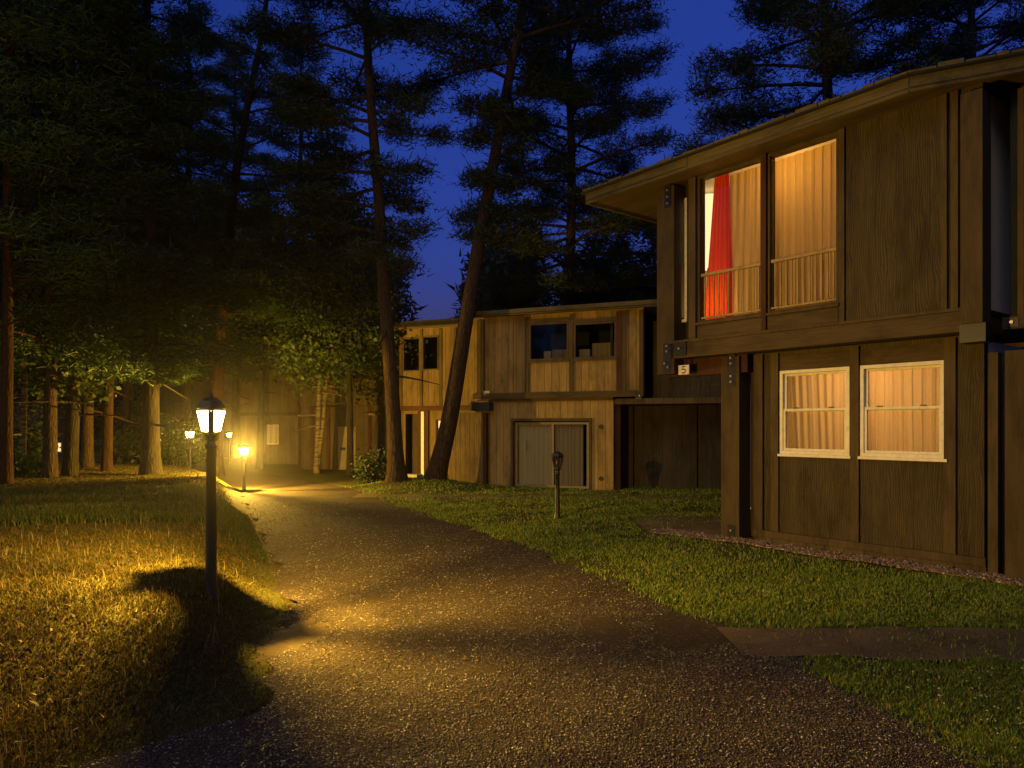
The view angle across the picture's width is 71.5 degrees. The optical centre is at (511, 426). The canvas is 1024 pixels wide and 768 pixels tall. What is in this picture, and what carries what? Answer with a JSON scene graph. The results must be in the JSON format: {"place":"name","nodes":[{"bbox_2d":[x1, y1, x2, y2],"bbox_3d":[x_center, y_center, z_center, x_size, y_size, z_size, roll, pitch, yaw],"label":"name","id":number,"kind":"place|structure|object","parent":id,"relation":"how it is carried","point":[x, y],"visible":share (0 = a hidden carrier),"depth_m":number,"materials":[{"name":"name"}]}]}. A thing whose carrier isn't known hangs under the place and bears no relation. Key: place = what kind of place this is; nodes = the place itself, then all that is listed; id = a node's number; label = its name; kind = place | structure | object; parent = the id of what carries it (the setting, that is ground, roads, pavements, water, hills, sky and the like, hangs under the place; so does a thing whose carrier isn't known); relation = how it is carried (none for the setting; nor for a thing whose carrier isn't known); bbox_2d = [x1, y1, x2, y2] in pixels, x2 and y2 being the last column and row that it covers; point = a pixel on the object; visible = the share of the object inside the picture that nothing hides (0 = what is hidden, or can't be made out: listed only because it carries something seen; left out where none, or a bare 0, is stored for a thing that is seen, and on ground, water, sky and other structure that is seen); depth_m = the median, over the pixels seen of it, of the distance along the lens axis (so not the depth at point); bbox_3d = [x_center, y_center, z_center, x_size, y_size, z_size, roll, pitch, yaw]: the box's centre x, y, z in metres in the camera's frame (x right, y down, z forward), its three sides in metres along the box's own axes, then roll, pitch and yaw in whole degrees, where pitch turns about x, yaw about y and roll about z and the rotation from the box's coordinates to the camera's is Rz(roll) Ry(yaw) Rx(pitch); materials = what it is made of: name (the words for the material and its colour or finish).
{"place":"outdoors","nodes":[
{"label":"outdoors","id":0,"kind":"place"},
{"bbox_2d":[0,435,1023,767],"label":"ground","id":1,"kind":"structure","parent":0,"point":[342,479],"depth_m":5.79,"materials":[{"name":"green plant"}]},
{"bbox_2d":[13,439,41,477],"bbox_3d":[-11.560,0.892,16.273,1.877,1.228,1.751,0,0,0],"label":"shrub","id":2,"kind":"object","parent":1,"relation":"on","point":[23,466],"visible":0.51,"depth_m":16.21,"materials":[{"name":"green plant"}]},
{"bbox_2d":[13,403,62,460],"bbox_3d":[-15.032,0.242,21.986,2.202,2.088,2.219,0,0,0],"label":"shrub","id":3,"kind":"object","parent":1,"relation":"on","point":[32,442],"visible":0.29,"depth_m":21.78,"materials":[{"name":"green plant"}]},
{"bbox_2d":[13,45,65,457],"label":"pine tree","id":4,"kind":"object","parent":1,"relation":"on","point":[39,408],"depth_m":29.83,"materials":[{"name":"green plant"}]},
{"bbox_2d":[0,2,100,438],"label":"pine tree","id":5,"kind":"object","parent":1,"relation":"on","point":[63,368],"visible":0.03,"depth_m":16.55,"materials":[{"name":"green plant"}]},
{"bbox_2d":[0,44,129,458],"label":"birch tree","id":6,"kind":"object","parent":1,"relation":"on","point":[22,434],"visible":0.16,"depth_m":16.50,"materials":[{"name":"green plant"}]},
{"bbox_2d":[13,394,122,452],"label":"timber cabin","id":7,"kind":"object","parent":1,"relation":"on","point":[61,426],"visible":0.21,"depth_m":43.77,"materials":[{"name":"beige paint"}]},
{"bbox_2d":[58,442,61,451],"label":"window frame","id":8,"kind":"structure","parent":7,"relation":"in","point":[59,443],"depth_m":43.85,"materials":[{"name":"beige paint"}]},
{"bbox_2d":[0,0,148,484],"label":"pine tree","id":9,"kind":"object","parent":1,"relation":"on","point":[10,149],"visible":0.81,"depth_m":14.41,"materials":[{"name":"green plant"}]},
{"bbox_2d":[0,0,193,477],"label":"pine tree","id":10,"kind":"object","parent":1,"relation":"on","point":[49,466],"visible":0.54,"depth_m":15.81,"materials":[{"name":"green plant"}]},
{"bbox_2d":[15,16,194,467],"bbox_3d":[-11.802,-6.370,20.184,5.665,15.630,5.297,0,0,-12],"label":"pine tree","id":11,"kind":"object","parent":1,"relation":"on","point":[87,451],"visible":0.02,"depth_m":19.89,"materials":[{"name":"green plant"}]},
{"bbox_2d":[0,598,211,732],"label":"dead leaves","id":12,"kind":"object","parent":1,"relation":"on","point":[39,656],"visible":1,"depth_m":4.15,"materials":[{"name":"brown plant"}]},
{"bbox_2d":[0,0,213,476],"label":"pine tree","id":13,"kind":"object","parent":1,"relation":"on","point":[70,463],"visible":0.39,"depth_m":16.28,"materials":[{"name":"green plant"}]},
{"bbox_2d":[13,0,215,471],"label":"pine tree","id":14,"kind":"object","parent":1,"relation":"on","point":[163,226],"visible":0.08,"depth_m":18.92,"materials":[{"name":"green plant"}]},
{"bbox_2d":[97,422,141,463],"bbox_3d":[-12.954,0.635,24.052,1.860,1.612,2.079,0,0,-35],"label":"shrub","id":15,"kind":"object","parent":1,"relation":"on","point":[120,453],"visible":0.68,"depth_m":23.68,"materials":[{"name":"green plant"}]},
{"bbox_2d":[0,482,255,767],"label":"straw stalk","id":16,"kind":"object","parent":1,"relation":"on","point":[43,724],"visible":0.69,"depth_m":4.56,"materials":[{"name":"plant"}]},
{"bbox_2d":[94,158,170,459],"bbox_3d":[-18.835,-9.078,33.226,7.112,21.915,7.298,0,0,-20],"label":"pine tree","id":17,"kind":"object","parent":1,"relation":"on","point":[103,394],"depth_m":32.86,"materials":[{"name":"green plant"}]},
{"bbox_2d":[0,482,268,561],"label":"tall grass","id":18,"kind":"structure","parent":1,"relation":"on","point":[111,504],"depth_m":9.73,"materials":[{"name":"green plant"}]},
{"bbox_2d":[94,1,198,446],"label":"pine tree","id":19,"kind":"object","parent":1,"relation":"on","point":[126,410],"visible":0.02,"depth_m":25.91,"materials":[{"name":"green plant"}]},
{"bbox_2d":[13,0,283,475],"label":"pine tree","id":20,"kind":"object","parent":1,"relation":"on","point":[150,174],"visible":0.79,"depth_m":16.98,"materials":[{"name":"green plant"}]},
{"bbox_2d":[127,407,207,466],"bbox_3d":[-10.900,0.448,23.021,2.640,2.168,2.700,0,0,0],"label":"shrub","id":21,"kind":"object","parent":1,"relation":"on","point":[170,454],"visible":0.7,"depth_m":22.81,"materials":[{"name":"plant"}]},
{"bbox_2d":[186,427,193,467],"bbox_3d":[-9.287,0.653,20.500,0.244,1.290,0.211,0,0,-30],"label":"lamp post","id":22,"kind":"object","parent":1,"relation":"on","point":[189,433],"visible":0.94,"depth_m":20.46,"materials":[{"name":"metal"}]},
{"bbox_2d":[122,0,264,466],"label":"pine tree","id":23,"kind":"object","parent":1,"relation":"on","point":[215,216],"visible":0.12,"depth_m":27.84,"materials":[{"name":"green plant"}]},
{"bbox_2d":[159,367,241,457],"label":"timber lodge","id":24,"kind":"structure","parent":1,"relation":"on","point":[168,397],"depth_m":36.60,"materials":[{"name":"brown wood"}]},
{"bbox_2d":[196,393,225,600],"bbox_3d":[-2.340,0.564,5.530,0.211,1.660,0.244,0,0,37],"label":"lamp post","id":25,"kind":"object","parent":1,"relation":"on","point":[210,412],"visible":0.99,"depth_m":5.50,"materials":[{"name":"black metal"}]},
{"bbox_2d":[159,205,280,430],"bbox_3d":[-12.565,-3.904,29.871,5.785,11.572,5.987,0,0,10],"label":"leafy tree","id":26,"kind":"object","parent":1,"relation":"on","point":[204,378],"visible":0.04,"depth_m":30.14,"materials":[{"name":"green plant"}]},
{"bbox_2d":[226,431,231,463],"bbox_3d":[-12.338,0.917,31.000,0.244,1.540,0.211,0,0,0],"label":"lamp post","id":27,"kind":"object","parent":1,"relation":"on","point":[228,433],"visible":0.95,"depth_m":30.96,"materials":[{"name":"metal"}]},
{"bbox_2d":[176,33,282,457],"bbox_3d":[-13.894,-9.013,35.867,6.492,21.760,6.297,0,0,-13],"label":"pine tree","id":28,"kind":"object","parent":1,"relation":"on","point":[234,449],"visible":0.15,"depth_m":35.82,"materials":[{"name":"green plant"}]},
{"bbox_2d":[239,443,248,490],"bbox_3d":[-6.635,1.035,17.600,0.244,1.290,0.211,0,0,-10],"label":"lamp post","id":29,"kind":"object","parent":1,"relation":"on","point":[243,448],"visible":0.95,"depth_m":17.57,"materials":[{"name":"metal"}]},
{"bbox_2d":[158,0,331,476],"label":"pine tree","id":30,"kind":"object","parent":1,"relation":"on","point":[252,219],"visible":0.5,"depth_m":22.78,"materials":[{"name":"green plant"}]},
{"bbox_2d":[182,183,324,468],"bbox_3d":[-9.445,-3.636,26.935,6.132,11.063,5.686,0,0,0],"label":"leafy tree","id":31,"kind":"object","parent":1,"relation":"on","point":[260,365],"visible":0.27,"depth_m":26.82,"materials":[{"name":"green plant"}]},
{"bbox_2d":[239,332,301,464],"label":"timber lodge","id":32,"kind":"structure","parent":1,"relation":"on","point":[282,442],"depth_m":30.29,"materials":[{"name":"beige paint"}]},
{"bbox_2d":[267,425,278,444],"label":"window frame","id":33,"kind":"structure","parent":32,"relation":"in","point":[268,426],"depth_m":30.38,"materials":[{"name":"beige paint"}]},
{"bbox_2d":[238,3,369,331],"bbox_3d":[-10.008,-9.171,33.898,7.136,22.097,6.723,0,0,0],"label":"pine tree","id":34,"kind":"object","parent":1,"relation":"on","point":[295,64],"visible":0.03,"depth_m":33.69,"materials":[{"name":"green plant"}]},
{"bbox_2d":[257,101,384,473],"bbox_3d":[-6.675,-4.616,24.046,4.743,12.992,3.978,0,0,-43],"label":"birch tree","id":35,"kind":"object","parent":1,"relation":"on","point":[319,386],"visible":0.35,"depth_m":23.80,"materials":[{"name":"green plant"}]},
{"bbox_2d":[0,173,656,450],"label":"wood","id":36,"kind":"object","parent":1,"relation":"on","point":[493,264],"visible":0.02,"depth_m":51.20,"materials":[{"name":"green plant"}]},
{"bbox_2d":[295,329,398,469],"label":"timber lodge","id":37,"kind":"structure","parent":1,"relation":"on","point":[370,426],"depth_m":26.38,"materials":[{"name":"brown wood"}]},
{"bbox_2d":[338,427,355,469],"bbox_3d":[-6.118,0.900,26.392,0.721,1.800,0.050,0,0,14],"label":"door","id":38,"kind":"structure","parent":37,"relation":"in","point":[342,431],"depth_m":26.40,"materials":[{"name":"grey paint"}]},
{"bbox_2d":[265,182,432,474],"bbox_3d":[-5.267,-3.107,23.569,4.940,9.961,5.196,0,0,35],"label":"leafy tree","id":39,"kind":"object","parent":1,"relation":"on","point":[372,338],"visible":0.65,"depth_m":23.00,"materials":[{"name":"green plant"}]},
{"bbox_2d":[231,0,467,482],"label":"pine tree","id":40,"kind":"object","parent":1,"relation":"on","point":[377,28],"visible":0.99,"depth_m":18.06,"materials":[{"name":"green plant"}]},
{"bbox_2d":[350,443,386,484],"bbox_3d":[-3.738,1.143,19.640,1.542,1.377,1.481,0,0,0],"label":"shrub","id":41,"kind":"object","parent":1,"relation":"on","point":[374,471],"visible":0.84,"depth_m":19.41,"materials":[{"name":"green plant"}]},
{"bbox_2d":[393,318,474,477],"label":"timber lodge","id":42,"kind":"structure","parent":1,"relation":"on","point":[421,405],"depth_m":22.62,"materials":[{"name":"brown wood"}]},
{"bbox_2d":[403,337,418,371],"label":"window frame","id":43,"kind":"structure","parent":42,"relation":"in","point":[404,339],"depth_m":22.86,"materials":[{"name":"brown wood"}]},
{"bbox_2d":[411,414,417,473],"bbox_3d":[-3.034,0.645,23.242,0.550,2.110,0.100,0,0,22],"label":"door","id":44,"kind":"structure","parent":42,"relation":"in","point":[414,417],"depth_m":23.25,"materials":[{"name":"brown wood"}]},
{"bbox_2d":[422,335,438,369],"bbox_3d":[-2.560,-2.334,22.559,0.588,1.088,0.140,0,0,22],"label":"window frame","id":45,"kind":"structure","parent":42,"relation":"in","point":[423,337],"depth_m":22.60,"materials":[{"name":"brown wood"}]},
{"bbox_2d":[436,420,440,437],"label":"window frame","id":46,"kind":"structure","parent":42,"relation":"in","point":[437,421],"depth_m":22.57,"materials":[{"name":"white"}]},
{"bbox_2d":[0,497,1023,767],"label":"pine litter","id":47,"kind":"object","parent":1,"relation":"on","point":[514,649],"visible":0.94,"depth_m":4.90,"materials":[{"name":"brown plant"}]},
{"bbox_2d":[396,0,668,479],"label":"pine tree","id":48,"kind":"object","parent":1,"relation":"on","point":[526,125],"visible":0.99,"depth_m":18.34,"materials":[{"name":"green plant"}]},
{"bbox_2d":[352,493,720,498],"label":"footpath","id":49,"kind":"structure","parent":1,"relation":"on","point":[457,496],"depth_m":16.33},
{"bbox_2d":[551,449,563,519],"bbox_3d":[0.787,1.038,12.300,0.244,1.290,0.211,0,0,-35],"label":"lamp post","id":50,"kind":"object","parent":1,"relation":"on","point":[557,455],"visible":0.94,"depth_m":12.26,"materials":[{"name":"black metal"}]},
{"bbox_2d":[448,0,684,350],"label":"pine tree","id":51,"kind":"object","parent":1,"relation":"on","point":[570,287],"visible":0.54,"depth_m":25.06,"materials":[{"name":"green plant"}]},
{"bbox_2d":[470,299,720,490],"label":"timber lodge","id":52,"kind":"structure","parent":1,"relation":"on","point":[634,414],"depth_m":18.33,"materials":[{"name":"brown wood"}]},
{"bbox_2d":[449,412,488,484],"bbox_3d":[-0.930,0.648,19.858,1.125,2.064,1.450,0,0,22],"label":"plank screen","id":53,"kind":"object","parent":52,"relation":"attached to","point":[469,460],"visible":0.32,"depth_m":19.14,"materials":[{"name":"brown wood"}]},
{"bbox_2d":[518,424,551,484],"bbox_3d":[0.577,0.736,18.797,0.985,1.648,0.053,0,0,22],"label":"door","id":54,"kind":"structure","parent":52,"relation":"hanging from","point":[535,462],"depth_m":18.79,"materials":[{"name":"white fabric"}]},
{"bbox_2d":[544,351,551,358],"bbox_3d":[0.964,-1.867,18.723,0.196,0.220,0.200,0,0,22],"label":"box","id":55,"kind":"object","parent":52,"relation":"in","point":[547,354],"visible":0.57,"depth_m":18.64,"materials":[{"name":"grey paint"}]},
{"bbox_2d":[527,318,569,362],"bbox_3d":[0.958,-2.209,18.374,1.149,1.104,0.150,0,0,22],"label":"window frame","id":56,"kind":"structure","parent":52,"relation":"in","point":[565,320],"depth_m":18.34,"materials":[{"name":"brown wood"}]},
{"bbox_2d":[552,349,566,357],"bbox_3d":[1.306,-1.882,18.609,0.445,0.250,0.250,0,0,22],"label":"box","id":57,"kind":"object","parent":52,"relation":"in","point":[561,353],"visible":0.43,"depth_m":18.50,"materials":[{"name":"brown cardboard"}]},
{"bbox_2d":[555,425,582,485],"bbox_3d":[1.472,0.751,18.405,0.773,1.598,0.073,0,0,22],"label":"curtain","id":58,"kind":"object","parent":52,"relation":"hanging from","point":[569,442],"visible":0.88,"depth_m":18.39,"materials":[{"name":"white fabric"}]},
{"bbox_2d":[579,349,591,356],"bbox_3d":[1.906,-1.872,18.361,0.282,0.230,0.250,0,0,22],"label":"box","id":59,"kind":"object","parent":52,"relation":"in","point":[585,352],"visible":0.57,"depth_m":18.25,"materials":[{"name":"brown cardboard"}]},
{"bbox_2d":[572,318,616,360],"bbox_3d":[2.095,-2.183,17.904,1.167,1.039,0.150,0,0,22],"label":"window frame","id":60,"kind":"structure","parent":52,"relation":"in","point":[603,320],"depth_m":17.86,"materials":[{"name":"brown wood"}]},
{"bbox_2d":[592,343,609,356],"bbox_3d":[2.366,-1.914,18.090,0.662,0.440,0.059,0,0,22],"label":"box","id":61,"kind":"object","parent":52,"relation":"in","point":[600,349],"visible":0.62,"depth_m":18.12,"materials":[{"name":"brown cardboard"}]},
{"bbox_2d":[639,225,656,296],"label":"pine tree","id":62,"kind":"object","parent":1,"relation":"on","point":[655,234],"depth_m":32.47,"materials":[{"name":"green plant"}]},
{"bbox_2d":[634,515,720,534],"bbox_3d":[3.090,1.589,11.550,2.080,0.039,2.400,0,0,0],"label":"mulch bed","id":63,"kind":"object","parent":1,"relation":"on","point":[714,527],"visible":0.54,"depth_m":11.56,"materials":[{"name":"brown soil"}]},
{"bbox_2d":[649,528,1023,586],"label":"border stones","id":64,"kind":"object","parent":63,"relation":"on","point":[995,577],"visible":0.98,"depth_m":8.55,"materials":[{"name":"grey stone"}]},
{"bbox_2d":[343,477,1023,767],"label":"lawn grass","id":65,"kind":"structure","parent":1,"relation":"on","point":[979,741],"depth_m":6.64,"materials":[{"name":"green plant"}]},
{"bbox_2d":[476,515,1023,748],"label":"clover flowers","id":66,"kind":"object","parent":1,"relation":"on","point":[988,719],"visible":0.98,"depth_m":4.44,"materials":[{"name":"beige plant"}]},
{"bbox_2d":[580,46,1023,578],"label":"timber lodge","id":67,"kind":"structure","parent":1,"relation":"on","point":[929,248],"depth_m":8.44,"materials":[{"name":"brown wood"}]},
{"bbox_2d":[682,198,686,322],"bbox_3d":[2.688,-2.520,11.210,0.130,1.880,1.000,0,0,6],"label":"window frame","id":68,"kind":"structure","parent":67,"relation":"in","point":[684,320],"depth_m":10.75,"materials":[{"name":"beige paint"}]},
{"bbox_2d":[705,193,712,272],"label":"wall","id":69,"kind":"structure","parent":67,"relation":"in","point":[708,207],"depth_m":10.83,"materials":[{"name":"white paint"}]},
{"bbox_2d":[705,174,733,319],"bbox_3d":[2.989,-2.515,10.325,0.059,2.230,0.522,0,0,-39],"label":"curtain","id":70,"kind":"object","parent":67,"relation":"hanging from","point":[720,254],"visible":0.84,"depth_m":10.29,"materials":[{"name":"red fabric"}]},
{"bbox_2d":[695,157,761,325],"bbox_3d":[3.083,-2.562,10.023,0.170,2.165,1.081,0,0,-39],"label":"window frame","id":71,"kind":"structure","parent":67,"relation":"in","point":[702,276],"depth_m":10.18,"materials":[{"name":"brown wood"}]},
{"bbox_2d":[730,166,759,315],"bbox_3d":[3.306,-2.507,10.024,0.054,2.215,0.647,0,0,-39],"label":"curtain","id":72,"kind":"object","parent":67,"relation":"hanging from","point":[745,208],"visible":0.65,"depth_m":10.03,"materials":[{"name":"white fabric"}]},
{"bbox_2d":[750,376,750,508],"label":"window frame","id":73,"kind":"structure","parent":67,"relation":"in","point":[750,376],"depth_m":10.25,"materials":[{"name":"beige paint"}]},
{"bbox_2d":[765,131,838,315],"bbox_3d":[3.761,-2.562,9.176,0.170,2.165,0.999,0,0,-39],"label":"window frame","id":74,"kind":"structure","parent":67,"relation":"in","point":[772,262],"depth_m":9.27,"materials":[{"name":"brown wood"}]},
{"bbox_2d":[775,142,835,309],"bbox_3d":[3.897,-2.507,9.284,0.058,2.215,1.059,0,0,-39],"label":"curtain","id":75,"kind":"object","parent":67,"relation":"hanging from","point":[805,201],"visible":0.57,"depth_m":9.31,"materials":[{"name":"white fabric"}]},
{"bbox_2d":[777,366,850,458],"bbox_3d":[3.971,-0.177,9.314,0.150,1.155,0.991,0,0,-39],"label":"window frame","id":76,"kind":"structure","parent":67,"relation":"in","point":[784,450],"depth_m":9.32,"materials":[{"name":"beige paint"}]},
{"bbox_2d":[791,373,845,449],"bbox_3d":[4.086,-0.185,9.386,0.060,1.270,0.881,0,0,-39],"label":"curtain","id":77,"kind":"object","parent":67,"relation":"hanging from","point":[818,430],"visible":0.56,"depth_m":9.42,"materials":[{"name":"white fabric"}]},
{"bbox_2d":[858,360,946,461],"bbox_3d":[4.652,-0.177,8.462,0.150,1.155,1.001,0,0,-39],"label":"window frame","id":78,"kind":"structure","parent":67,"relation":"in","point":[865,453],"depth_m":8.48,"materials":[{"name":"beige paint"}]},
{"bbox_2d":[868,367,939,451],"bbox_3d":[4.757,-0.185,8.548,0.064,1.270,1.001,0,0,-39],"label":"curtain","id":79,"kind":"object","parent":67,"relation":"hanging from","point":[904,430],"visible":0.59,"depth_m":8.56,"materials":[{"name":"white fabric"}]},
{"bbox_2d":[664,0,986,158],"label":"pine tree","id":80,"kind":"object","parent":1,"relation":"on","point":[833,39],"visible":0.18,"depth_m":18.93,"materials":[{"name":"green plant"}]},
{"bbox_2d":[716,626,1023,661],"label":"dirt path","id":81,"kind":"structure","parent":1,"relation":"on","point":[789,637],"depth_m":5.28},
{"bbox_2d":[855,0,1023,83],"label":"pine tree","id":82,"kind":"object","parent":1,"relation":"on","point":[1014,28],"visible":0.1,"depth_m":22.60,"materials":[{"name":"green plant"}]},
{"bbox_2d":[32,0,1023,433],"label":"sky","id":83,"kind":"structure","parent":0,"point":[700,23],"materials":[{"name":"blue"}]},
{"bbox_2d":[58,453,1022,767],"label":"gravel road","id":84,"kind":"structure","parent":0,"point":[676,633],"depth_m":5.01,"materials":[{"name":"grey gravel"}]},
{"bbox_2d":[254,617,335,662],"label":"worn verge","id":85,"kind":"structure","parent":84,"relation":"on","point":[294,634],"depth_m":5.36,"materials":[{"name":"brown soil"}]}
]}

